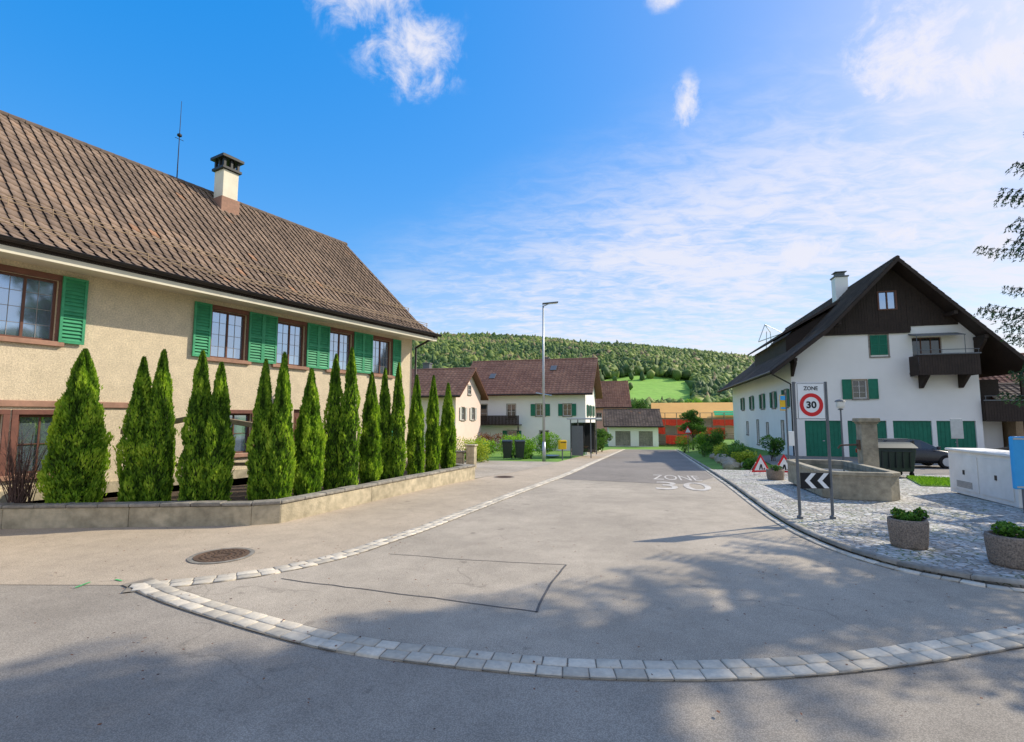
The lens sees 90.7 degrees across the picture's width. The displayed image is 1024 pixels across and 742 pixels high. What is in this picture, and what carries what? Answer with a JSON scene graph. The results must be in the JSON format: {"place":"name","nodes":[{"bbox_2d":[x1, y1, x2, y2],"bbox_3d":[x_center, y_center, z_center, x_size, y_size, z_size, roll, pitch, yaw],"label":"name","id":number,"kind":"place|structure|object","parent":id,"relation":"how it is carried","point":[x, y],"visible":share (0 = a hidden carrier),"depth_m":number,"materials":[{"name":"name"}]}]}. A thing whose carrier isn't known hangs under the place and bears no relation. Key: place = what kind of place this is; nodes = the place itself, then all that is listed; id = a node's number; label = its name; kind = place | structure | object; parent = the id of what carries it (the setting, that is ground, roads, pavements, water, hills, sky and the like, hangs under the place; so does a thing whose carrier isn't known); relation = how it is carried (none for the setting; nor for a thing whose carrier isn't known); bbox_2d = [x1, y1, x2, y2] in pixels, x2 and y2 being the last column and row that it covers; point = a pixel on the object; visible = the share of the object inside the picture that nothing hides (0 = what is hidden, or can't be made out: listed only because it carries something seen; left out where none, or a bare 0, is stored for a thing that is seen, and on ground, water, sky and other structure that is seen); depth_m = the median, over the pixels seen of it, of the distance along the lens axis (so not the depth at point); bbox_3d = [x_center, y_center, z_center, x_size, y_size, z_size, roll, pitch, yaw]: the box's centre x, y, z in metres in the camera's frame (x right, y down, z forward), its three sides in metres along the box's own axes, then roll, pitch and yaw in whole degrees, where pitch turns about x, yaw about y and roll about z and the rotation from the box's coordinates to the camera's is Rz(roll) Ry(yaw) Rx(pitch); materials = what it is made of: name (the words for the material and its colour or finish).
{"place":"outdoors","nodes":[
{"label":"outdoors","id":0,"kind":"place"},
{"bbox_2d":[26,460,440,502],"bbox_3d":[-7.732,3.052,13.290,18.291,0.001,7.545,5,-7,-43],"label":"garden bed","id":1,"kind":"object","parent":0,"point":[239,490],"visible":0.14,"depth_m":12.35,"materials":[{"name":"soil"}]},
{"bbox_2d":[0,431,46,502],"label":"bare shrub","id":2,"kind":"object","parent":1,"relation":"on","point":[19,494],"visible":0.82,"depth_m":10.41,"materials":[{"name":"plant"}]},
{"bbox_2d":[35,348,114,502],"bbox_3d":[-9.190,1.214,10.736,1.242,3.461,1.198,4,-6,-36],"label":"thuja tree","id":3,"kind":"object","parent":1,"relation":"on","point":[76,459],"visible":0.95,"depth_m":10.48,"materials":[{"name":"green plant"}]},
{"bbox_2d":[112,349,177,501],"bbox_3d":[-7.849,1.228,10.951,1.133,3.471,0.852,0,-5,0],"label":"thuja tree","id":4,"kind":"object","parent":1,"relation":"on","point":[146,444],"visible":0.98,"depth_m":10.76,"materials":[{"name":"green plant"}]},
{"bbox_2d":[120,416,252,465],"bbox_3d":[-7.160,1.970,11.869,3.700,1.918,0.140,1,-5,-8],"label":"wooden pergola","id":5,"kind":"object","parent":1,"relation":"on","point":[233,422],"visible":0.09,"depth_m":11.94,"materials":[{"name":"brown wood"}]},
{"bbox_2d":[174,350,235,500],"bbox_3d":[-6.618,1.248,11.050,1.166,3.451,0.874,0,-5,0],"label":"thuja tree","id":6,"kind":"object","parent":1,"relation":"on","point":[204,466],"visible":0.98,"depth_m":10.80,"materials":[{"name":"green plant"}]},
{"bbox_2d":[245,351,297,500],"bbox_3d":[-5.404,1.270,11.421,1.173,3.472,0.734,0,-5,0],"label":"thuja tree","id":7,"kind":"object","parent":1,"relation":"on","point":[271,461],"visible":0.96,"depth_m":11.21,"materials":[{"name":"green plant"}]},
{"bbox_2d":[290,368,327,495],"bbox_3d":[-4.828,1.486,12.094,0.848,3.163,0.868,0,-5,0],"label":"thuja tree","id":8,"kind":"object","parent":1,"relation":"on","point":[309,434],"visible":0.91,"depth_m":11.91,"materials":[{"name":"green plant"}]},
{"bbox_2d":[322,347,362,489],"bbox_3d":[-4.409,1.252,13.156,1.024,3.823,0.695,0,-5,0],"label":"thuja tree","id":9,"kind":"object","parent":1,"relation":"on","point":[342,454],"visible":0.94,"depth_m":12.98,"materials":[{"name":"green plant"}]},
{"bbox_2d":[358,371,383,483],"bbox_3d":[-3.987,1.626,14.195,0.725,3.264,0.723,0,-5,0],"label":"thuja tree","id":10,"kind":"object","parent":1,"relation":"on","point":[370,466],"visible":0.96,"depth_m":14.02,"materials":[{"name":"green plant"}]},
{"bbox_2d":[379,362,407,479],"bbox_3d":[-3.587,1.520,15.041,1.029,3.628,0.646,0,-5,0],"label":"thuja tree","id":11,"kind":"object","parent":1,"relation":"on","point":[393,453],"visible":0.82,"depth_m":14.89,"materials":[{"name":"green plant"}]},
{"bbox_2d":[406,374,425,474],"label":"thuja tree","id":12,"kind":"object","parent":1,"relation":"on","point":[415,443],"visible":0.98,"depth_m":16.02,"materials":[{"name":"green plant"}]},
{"bbox_2d":[424,375,442,471],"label":"thuja tree","id":13,"kind":"object","parent":1,"relation":"on","point":[433,444],"visible":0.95,"depth_m":16.94,"materials":[{"name":"green plant"}]},
{"bbox_2d":[439,382,456,468],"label":"thuja tree","id":14,"kind":"object","parent":1,"relation":"on","point":[448,434],"visible":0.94,"depth_m":17.71,"materials":[{"name":"green plant"}]},
{"bbox_2d":[0,449,621,584],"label":"pavement","id":15,"kind":"structure","parent":0,"point":[69,556],"depth_m":9.09,"materials":[{"name":"asphalt"}]},
{"bbox_2d":[187,547,254,563],"bbox_3d":[-4.600,2.919,8.019,0.940,0.013,0.940,0,-5,0],"label":"manhole cover","id":16,"kind":"object","parent":15,"relation":"on","point":[222,555],"visible":1,"depth_m":7.97,"materials":[{"name":"metal"}]},
{"bbox_2d":[567,418,601,457],"bbox_3d":[5.569,5.002,38.406,2.150,2.870,4.300,-1,-5,15],"label":"bus shelter","id":17,"kind":"object","parent":15,"relation":"on","point":[583,436],"visible":0.98,"depth_m":36.82,"materials":[{"name":"grey paint"}]},
{"bbox_2d":[464,460,555,477],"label":"driveway","id":18,"kind":"structure","parent":0,"point":[486,468],"depth_m":25.64,"materials":[{"name":"concrete"}]},
{"bbox_2d":[0,543,1023,741],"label":"road","id":19,"kind":"structure","parent":0,"point":[48,680],"depth_m":3.99,"materials":[{"name":"asphalt"}]},
{"bbox_2d":[0,0,1023,355],"label":"sky","id":20,"kind":"structure","parent":0,"point":[697,174],"materials":[{"name":"blue"}]},
{"bbox_2d":[143,450,1023,680],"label":"side road","id":21,"kind":"structure","parent":0,"point":[678,604],"depth_m":6.45,"materials":[{"name":"asphalt"}]},
{"bbox_2d":[123,451,620,591],"bbox_3d":[5.208,5.996,32.802,2.508,1.653,56.989,-2,-5,19],"label":"sett joint","id":22,"kind":"object","parent":21,"relation":"on","point":[127,589],"visible":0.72,"depth_m":7.41,"materials":[{"name":"concrete"}]},
{"bbox_2d":[129,449,624,591],"bbox_3d":[5.205,5.998,32.770,2.470,1.691,56.782,-2,-5,19],"label":"sett band","id":23,"kind":"object","parent":21,"relation":"on","point":[303,564],"visible":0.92,"depth_m":8.08,"materials":[{"name":"stone"}]},
{"bbox_2d":[281,578,535,611],"bbox_3d":[-1.427,2.769,6.298,3.627,0.001,0.052,-2,-5,19],"label":"asphalt seam","id":24,"kind":"object","parent":21,"relation":"on","point":[407,594],"visible":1,"depth_m":6.24,"materials":[{"name":"asphalt"}]},
{"bbox_2d":[536,565,565,611],"bbox_3d":[0.516,2.798,6.611,0.080,0.001,1.918,-1,-5,16],"label":"asphalt seam","id":25,"kind":"object","parent":21,"relation":"on","point":[546,590],"visible":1,"depth_m":6.46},
{"bbox_2d":[131,579,1023,680],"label":"sett band","id":26,"kind":"object","parent":21,"relation":"on","point":[983,642],"visible":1,"depth_m":4.61,"materials":[{"name":"stone"}]},
{"bbox_2d":[122,578,1023,679],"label":"sett joint","id":27,"kind":"object","parent":26,"relation":"on","point":[139,581],"visible":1,"depth_m":4.53,"materials":[{"name":"concrete"}]},
{"bbox_2d":[560,449,712,483],"bbox_3d":[10.530,6.676,39.356,5.634,1.644,45.732,-1,-5,16],"label":"asphalt patch","id":28,"kind":"object","parent":21,"relation":"on","point":[637,465],"visible":1,"depth_m":24.63,"materials":[{"name":"asphalt"}]},
{"bbox_2d":[656,482,710,490],"bbox_3d":[5.606,3.766,16.575,1.687,0.071,2.517,-2,-5,16],"label":"road marking","id":29,"kind":"object","parent":21,"relation":"on","point":[686,485],"visible":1,"depth_m":16.36,"materials":[{"name":"paint"}]},
{"bbox_2d":[677,451,1019,591],"bbox_3d":[12.241,6.079,33.300,7.667,1.728,56.048,-1,-5,7],"label":"sett joint","id":30,"kind":"object","parent":21,"relation":"on","point":[823,546],"visible":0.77,"depth_m":9.23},
{"bbox_2d":[676,449,1023,584],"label":"kerb","id":31,"kind":"structure","parent":21,"relation":"on","point":[957,573],"depth_m":7.79,"materials":[{"name":"stone"}]},
{"bbox_2d":[676,450,1023,592],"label":"sett band","id":32,"kind":"object","parent":21,"relation":"on","point":[827,546],"visible":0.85,"depth_m":7.87,"materials":[{"name":"stone"}]},
{"bbox_2d":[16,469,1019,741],"bbox_3d":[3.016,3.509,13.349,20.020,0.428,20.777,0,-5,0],"label":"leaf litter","id":33,"kind":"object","parent":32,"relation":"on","point":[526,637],"visible":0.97,"depth_m":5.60,"materials":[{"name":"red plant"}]},
{"bbox_2d":[464,439,814,538],"bbox_3d":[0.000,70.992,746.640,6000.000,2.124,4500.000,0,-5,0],"label":"ground","id":34,"kind":"structure","parent":0,"point":[709,462],"depth_m":39.95,"materials":[{"name":"green plant"}]},
{"bbox_2d":[0,101,441,502],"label":"plastered house","id":35,"kind":"structure","parent":34,"relation":"on","point":[118,267],"depth_m":14.41,"materials":[{"name":"concrete"}]},
{"bbox_2d":[0,409,10,481],"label":"window","id":36,"kind":"structure","parent":35,"relation":"in","point":[6,412],"depth_m":10.77,"materials":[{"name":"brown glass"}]},
{"bbox_2d":[6,409,54,480],"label":"window","id":37,"kind":"structure","parent":35,"relation":"in","point":[25,422],"depth_m":11.24,"materials":[{"name":"brown glass"}]},
{"bbox_2d":[0,264,63,346],"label":"window","id":38,"kind":"structure","parent":35,"relation":"in","point":[27,303],"depth_m":11.32,"materials":[{"name":"brown glass"}]},
{"bbox_2d":[206,305,250,364],"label":"window","id":39,"kind":"structure","parent":35,"relation":"in","point":[227,329],"depth_m":15.26,"materials":[{"name":"brown glass"}]},
{"bbox_2d":[230,410,253,457],"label":"window","id":40,"kind":"structure","parent":35,"relation":"in","point":[241,433],"depth_m":15.46,"materials":[{"name":"clear glass"}]},
{"bbox_2d":[271,317,308,369],"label":"window","id":41,"kind":"structure","parent":35,"relation":"in","point":[289,336],"depth_m":17.17,"materials":[{"name":"clear glass"}]},
{"bbox_2d":[293,409,299,439],"bbox_3d":[-7.191,2.381,17.399,0.065,2.100,1.000,-3,-6,29],"label":"window","id":42,"kind":"structure","parent":35,"relation":"in","point":[296,412],"depth_m":17.14,"materials":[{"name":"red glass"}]},
{"bbox_2d":[325,327,354,373],"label":"window","id":43,"kind":"structure","parent":35,"relation":"in","point":[339,342],"depth_m":18.99,"materials":[{"name":"clear glass"}]},
{"bbox_2d":[369,335,394,377],"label":"window","id":44,"kind":"structure","parent":35,"relation":"in","point":[380,348],"depth_m":20.85,"materials":[{"name":"clear glass"}]},
{"bbox_2d":[0,463,475,528],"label":"garden wall","id":45,"kind":"structure","parent":34,"relation":"on","point":[136,514],"depth_m":10.24,"materials":[{"name":"concrete"}]},
{"bbox_2d":[411,363,488,450],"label":"country house","id":46,"kind":"structure","parent":34,"relation":"on","point":[468,391],"depth_m":48.86,"materials":[{"name":"paint"}]},
{"bbox_2d":[424,444,477,467],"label":"boundary wall","id":47,"kind":"structure","parent":34,"relation":"on","point":[471,453],"depth_m":24.26,"materials":[{"name":"concrete"}]},
{"bbox_2d":[456,435,491,462],"bbox_3d":[-2.433,4.766,30.122,2.487,1.886,2.832,0,-5,0],"label":"garden bush","id":48,"kind":"object","parent":34,"relation":"on","point":[481,453],"visible":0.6,"depth_m":29.98,"materials":[{"name":"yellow plant"}]},
{"bbox_2d":[468,440,496,454],"bbox_3d":[-2.338,6.085,39.637,2.533,1.653,2.588,0,-5,0],"label":"garden bush","id":49,"kind":"object","parent":34,"relation":"on","point":[491,446],"visible":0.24,"depth_m":39.41,"materials":[{"name":"green plant"}]},
{"bbox_2d":[475,432,505,452],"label":"garden bush","id":50,"kind":"object","parent":34,"relation":"on","point":[491,437],"visible":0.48,"depth_m":46.09,"materials":[{"name":"red plant"}]},
{"bbox_2d":[502,440,512,458],"bbox_3d":[-0.300,5.215,33.651,0.680,1.260,0.920,-1,-5,6],"label":"wheelie bin","id":51,"kind":"object","parent":34,"relation":"on","point":[507,448],"visible":1,"depth_m":33.29,"materials":[{"name":"plastic"}]},
{"bbox_2d":[497,432,531,457],"bbox_3d":[0.068,5.481,37.157,2.372,1.971,3.537,5,-7,-43],"label":"garden bush","id":52,"kind":"object","parent":34,"relation":"on","point":[513,443],"visible":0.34,"depth_m":36.76,"materials":[{"name":"green plant"}]},
{"bbox_2d":[514,440,524,458],"bbox_3d":[0.508,5.267,34.015,0.680,1.260,0.920,1,-5,-7],"label":"wheelie bin","id":53,"kind":"object","parent":34,"relation":"on","point":[519,448],"visible":1,"depth_m":33.66,"materials":[{"name":"plastic"}]},
{"bbox_2d":[522,439,535,458],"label":"garden bush","id":54,"kind":"object","parent":34,"relation":"on","point":[529,448],"visible":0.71,"depth_m":34.81,"materials":[{"name":"green plant"}]},
{"bbox_2d":[470,357,602,450],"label":"country house","id":55,"kind":"structure","parent":34,"relation":"on","point":[512,405],"depth_m":55.95,"materials":[{"name":"white"}]},
{"bbox_2d":[480,404,487,414],"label":"window","id":56,"kind":"structure","parent":55,"relation":"in","point":[483,407],"depth_m":56.95,"materials":[{"name":"grey glass"}]},
{"bbox_2d":[506,404,515,419],"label":"window","id":57,"kind":"structure","parent":55,"relation":"in","point":[510,408],"depth_m":56.12,"materials":[{"name":"grey glass"}]},
{"bbox_2d":[535,403,545,416],"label":"window","id":58,"kind":"structure","parent":55,"relation":"in","point":[538,406],"depth_m":55.28,"materials":[{"name":"grey glass"}]},
{"bbox_2d":[562,403,571,416],"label":"window","id":59,"kind":"structure","parent":55,"relation":"in","point":[567,407],"depth_m":54.46,"materials":[{"name":"grey glass"}]},
{"bbox_2d":[531,432,559,454],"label":"garden bush","id":60,"kind":"object","parent":34,"relation":"on","point":[539,440],"visible":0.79,"depth_m":40.49,"materials":[{"name":"green plant"}]},
{"bbox_2d":[542,301,557,461],"bbox_3d":[2.390,0.591,31.576,1.060,9.998,0.299,0,-5,0],"label":"street lamp","id":61,"kind":"object","parent":34,"relation":"on","point":[543,411],"visible":1,"depth_m":31.49,"materials":[{"name":"metal"}]},
{"bbox_2d":[558,440,566,459],"bbox_3d":[3.301,5.184,33.164,0.500,1.300,0.366,2,-5,-17],"label":"post box","id":62,"kind":"object","parent":34,"relation":"on","point":[562,444],"visible":1,"depth_m":33.05,"materials":[{"name":"yellow paint"}]},
{"bbox_2d":[592,428,612,453],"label":"hedge","id":63,"kind":"object","parent":34,"relation":"on","point":[603,436],"visible":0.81,"depth_m":46.81,"materials":[{"name":"green plant"}]},
{"bbox_2d":[595,381,631,440],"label":"village house","id":64,"kind":"structure","parent":34,"relation":"on","point":[616,394],"depth_m":92.12,"materials":[{"name":"brown"}]},
{"bbox_2d":[603,409,663,446],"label":"village barn","id":65,"kind":"structure","parent":34,"relation":"on","point":[632,427],"depth_m":75.17,"materials":[{"name":"concrete"}]},
{"bbox_2d":[615,431,630,445],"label":"barn door","id":66,"kind":"structure","parent":65,"relation":"in","point":[622,438],"depth_m":75.12,"materials":[{"name":"wood"}]},
{"bbox_2d":[639,431,652,445],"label":"barn door","id":67,"kind":"structure","parent":65,"relation":"in","point":[645,437],"depth_m":74.57,"materials":[{"name":"wood"}]},
{"bbox_2d":[627,399,648,408],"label":"deciduous tree","id":68,"kind":"object","parent":34,"relation":"on","point":[638,405],"visible":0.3,"depth_m":118.99,"materials":[{"name":"green plant"}]},
{"bbox_2d":[675,434,691,452],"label":"rockery shrub","id":69,"kind":"object","parent":34,"relation":"on","point":[683,445],"visible":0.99,"depth_m":51.31,"materials":[{"name":"green plant"}]},
{"bbox_2d":[651,402,733,444],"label":"scaffolded building","id":70,"kind":"structure","parent":34,"relation":"on","point":[714,415],"depth_m":77.95,"materials":[{"name":"brown wood"}]},
{"bbox_2d":[676,409,708,449],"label":"deciduous tree","id":71,"kind":"object","parent":34,"relation":"on","point":[694,423],"visible":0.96,"depth_m":57.28,"materials":[{"name":"green plant"}]},
{"bbox_2d":[691,432,712,456],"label":"rockery shrub","id":72,"kind":"object","parent":34,"relation":"on","point":[702,440],"visible":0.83,"depth_m":40.99,"materials":[{"name":"green plant"}]},
{"bbox_2d":[699,427,726,454],"bbox_3d":[15.119,5.408,38.025,1.435,2.437,1.926,4,-7,-38],"label":"rockery shrub","id":73,"kind":"object","parent":34,"relation":"on","point":[713,441],"visible":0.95,"depth_m":37.98,"materials":[{"name":"green plant"}]},
{"bbox_2d":[713,442,731,455],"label":"rockery shrub","id":74,"kind":"object","parent":34,"relation":"on","point":[717,448],"visible":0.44,"depth_m":34.55,"materials":[{"name":"green plant"}]},
{"bbox_2d":[722,460,740,469],"bbox_3d":[11.221,4.875,25.862,0.882,0.597,0.798,-3,-6,30],"label":"boulder","id":75,"kind":"object","parent":34,"relation":"on","point":[730,465],"visible":0.8,"depth_m":25.60,"materials":[{"name":"stone"}]},
{"bbox_2d":[718,440,758,458],"bbox_3d":[13.963,5.061,31.228,2.201,1.561,2.228,0,-5,0],"label":"rockery shrub","id":76,"kind":"object","parent":34,"relation":"on","point":[738,449],"visible":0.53,"depth_m":31.20,"materials":[{"name":"green plant"}]},
{"bbox_2d":[730,449,756,462],"bbox_3d":[13.379,5.030,28.955,1.470,1.073,1.438,0,-5,0],"label":"rockery shrub","id":77,"kind":"object","parent":34,"relation":"on","point":[740,457],"visible":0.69,"depth_m":28.94,"materials":[{"name":"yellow plant"}]},
{"bbox_2d":[742,457,765,469],"bbox_3d":[12.096,4.650,25.291,1.086,0.734,1.212,-1,-5,12],"label":"rockery shrub","id":78,"kind":"object","parent":34,"relation":"on","point":[748,463],"visible":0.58,"depth_m":25.09,"materials":[{"name":"green plant"}]},
{"bbox_2d":[758,435,784,460],"bbox_3d":[15.585,4.641,30.250,1.678,1.700,0.918,2,-6,-20],"label":"rockery shrub","id":79,"kind":"object","parent":34,"relation":"on","point":[775,444],"visible":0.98,"depth_m":30.14,"materials":[{"name":"green plant"}]},
{"bbox_2d":[717,255,1023,456],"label":"white house","id":80,"kind":"structure","parent":34,"relation":"on","point":[898,346],"depth_m":32.73,"materials":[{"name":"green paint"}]},
{"bbox_2d":[805,421,841,456],"bbox_3d":[20.569,4.605,33.364,2.200,2.647,0.100,-1,-5,15],"label":"garage door","id":81,"kind":"structure","parent":80,"relation":"in","point":[815,431],"depth_m":33.40,"materials":[{"name":"green paint"}]},
{"bbox_2d":[851,379,869,399],"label":"window","id":82,"kind":"structure","parent":80,"relation":"in","point":[858,385],"depth_m":33.06,"materials":[{"name":"white glass"}]},
{"bbox_2d":[847,421,886,456],"bbox_3d":[22.986,4.547,32.728,2.200,2.647,0.065,-1,-5,15],"label":"garage door","id":83,"kind":"structure","parent":80,"relation":"in","point":[881,426],"depth_m":32.88,"materials":[{"name":"green paint"}]},
{"bbox_2d":[877,290,897,309],"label":"window","id":84,"kind":"structure","parent":80,"relation":"in","point":[887,300],"depth_m":32.96,"materials":[{"name":"clear glass"}]},
{"bbox_2d":[893,421,931,444],"bbox_3d":[25.398,4.488,32.076,2.100,2.647,0.065,-1,-5,15],"label":"garage door","id":85,"kind":"structure","parent":80,"relation":"in","point":[920,430],"depth_m":32.08,"materials":[{"name":"green paint"}]},
{"bbox_2d":[912,337,940,355],"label":"window","id":86,"kind":"structure","parent":80,"relation":"in","point":[925,345],"depth_m":32.36,"materials":[{"name":"brown glass"}]},
{"bbox_2d":[936,421,976,450],"bbox_3d":[27.638,4.431,31.452,2.050,2.647,0.100,-1,-5,15],"label":"garage door","id":87,"kind":"structure","parent":80,"relation":"in","point":[943,427],"depth_m":31.47,"materials":[{"name":"green paint"}]},
{"bbox_2d":[979,353,1023,382],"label":"village house","id":88,"kind":"structure","parent":34,"relation":"on","point":[1001,378],"depth_m":38.23,"materials":[{"name":"brown"}]},
{"bbox_2d":[991,383,1023,446],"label":"garden shed","id":89,"kind":"structure","parent":34,"relation":"on","point":[1009,429],"depth_m":32.23,"materials":[{"name":"brown wood"}]},
{"bbox_2d":[604,374,689,402],"bbox_3d":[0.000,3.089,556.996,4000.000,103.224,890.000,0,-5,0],"label":"hill","id":90,"kind":"structure","parent":0,"point":[655,388],"depth_m":329.32,"materials":[{"name":"plant"}]},
{"bbox_2d":[412,331,754,408],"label":"forest","id":91,"kind":"object","parent":90,"relation":"on","point":[707,375],"visible":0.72,"depth_m":409.63,"materials":[{"name":"plant"}]},
{"bbox_2d":[757,455,949,475],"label":"parking lot","id":92,"kind":"structure","parent":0,"point":[933,469],"depth_m":27.89,"materials":[{"name":"asphalt"}]},
{"bbox_2d":[834,399,845,460],"bbox_3d":[16.200,3.025,24.828,0.500,3.310,0.500,0,-5,0],"label":"lantern post","id":93,"kind":"object","parent":92,"relation":"on","point":[840,404],"visible":0.98,"depth_m":24.80,"materials":[{"name":"metal"}]},
{"bbox_2d":[855,438,948,468],"bbox_3d":[19.394,3.997,24.741,4.008,1.362,2.000,-1,-5,12],"label":"parked car","id":94,"kind":"object","parent":92,"relation":"on","point":[927,454],"visible":0.4,"depth_m":23.89,"materials":[{"name":"paint"}]},
{"bbox_2d":[950,419,963,447],"bbox_3d":[19.200,3.215,21.788,0.540,2.300,0.080,0,-5,0],"label":"plate sign","id":95,"kind":"object","parent":92,"relation":"on","point":[956,427],"visible":0.91,"depth_m":21.81,"materials":[{"name":"metal"}]},
{"bbox_2d":[712,469,1023,587],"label":"cobbled pavement","id":96,"kind":"structure","parent":0,"point":[959,524],"depth_m":10.67,"materials":[{"name":"stone"}]},
{"bbox_2d":[749,454,767,472],"bbox_3d":[10.167,3.845,20.956,0.852,0.848,0.477,1,-5,-9],"label":"warning sign","id":97,"kind":"object","parent":96,"relation":"on","point":[760,465],"visible":0.77,"depth_m":20.72,"materials":[{"name":"metal"}]},
{"bbox_2d":[766,464,784,479],"bbox_3d":[9.554,3.657,18.339,0.603,0.570,0.613,2,-5,-18],"label":"planter","id":98,"kind":"object","parent":96,"relation":"on","point":[775,472],"visible":0.99,"depth_m":18.11,"materials":[{"name":"concrete"}]},
{"bbox_2d":[777,454,787,473],"bbox_3d":[10.994,3.785,20.558,0.852,0.848,0.477,-1,-5,11],"label":"warning sign","id":99,"kind":"object","parent":96,"relation":"on","point":[782,462],"visible":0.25,"depth_m":20.34,"materials":[{"name":"metal"}]},
{"bbox_2d":[779,392,794,458],"bbox_3d":[10.624,2.450,19.465,0.610,3.250,0.058,1,-5,-14],"label":"bus stop sign","id":100,"kind":"object","parent":96,"relation":"on","point":[790,434],"visible":0.84,"depth_m":19.48,"materials":[{"name":"metal"}]},
{"bbox_2d":[792,382,835,518],"bbox_3d":[6.350,1.705,10.670,0.790,2.960,0.120,0,-5,2],"label":"zone sign","id":101,"kind":"object","parent":96,"relation":"on","point":[811,398],"visible":0.98,"depth_m":10.70,"materials":[{"name":"metal"}]},
{"bbox_2d":[786,418,900,500],"bbox_3d":[9.865,2.426,14.850,2.500,2.080,4.160,-1,-5,15],"label":"stone fountain","id":102,"kind":"object","parent":96,"relation":"on","point":[866,477],"visible":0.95,"depth_m":13.81,"materials":[{"name":"grey stone"}]},
{"bbox_2d":[878,442,917,475],"bbox_3d":[14.237,3.313,19.015,1.420,1.269,1.026,-1,-5,6],"label":"rubbish container","id":103,"kind":"object","parent":96,"relation":"on","point":[900,457],"visible":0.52,"depth_m":18.64,"materials":[{"name":"grey plastic"}]},
{"bbox_2d":[887,507,929,549],"bbox_3d":[6.509,2.553,8.302,0.565,0.643,0.559,-5,-7,41],"label":"planter","id":104,"kind":"object","parent":96,"relation":"on","point":[908,530],"visible":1,"depth_m":8.15,"materials":[{"name":"concrete"}]},
{"bbox_2d":[945,448,1022,507],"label":"utility cabinet","id":105,"kind":"object","parent":96,"relation":"on","point":[984,473],"visible":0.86,"depth_m":12.98,"materials":[{"name":"concrete"}]},
{"bbox_2d":[972,132,1023,407],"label":"spruce tree","id":106,"kind":"object","parent":96,"relation":"on","point":[1012,288],"visible":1,"depth_m":12.98,"materials":[{"name":"green plant"}]},
{"bbox_2d":[983,520,1023,569],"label":"planter","id":107,"kind":"object","parent":96,"relation":"on","point":[1004,542],"visible":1,"depth_m":7.14,"materials":[{"name":"concrete"}]},
{"bbox_2d":[1008,436,1023,512],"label":"blue panel","id":108,"kind":"object","parent":96,"relation":"on","point":[1016,446],"visible":1,"depth_m":11.22,"materials":[{"name":"plastic"}]},
{"bbox_2d":[906,475,949,485],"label":"grass","id":109,"kind":"structure","parent":0,"point":[929,480],"depth_m":16.93,"materials":[{"name":"green plant"}]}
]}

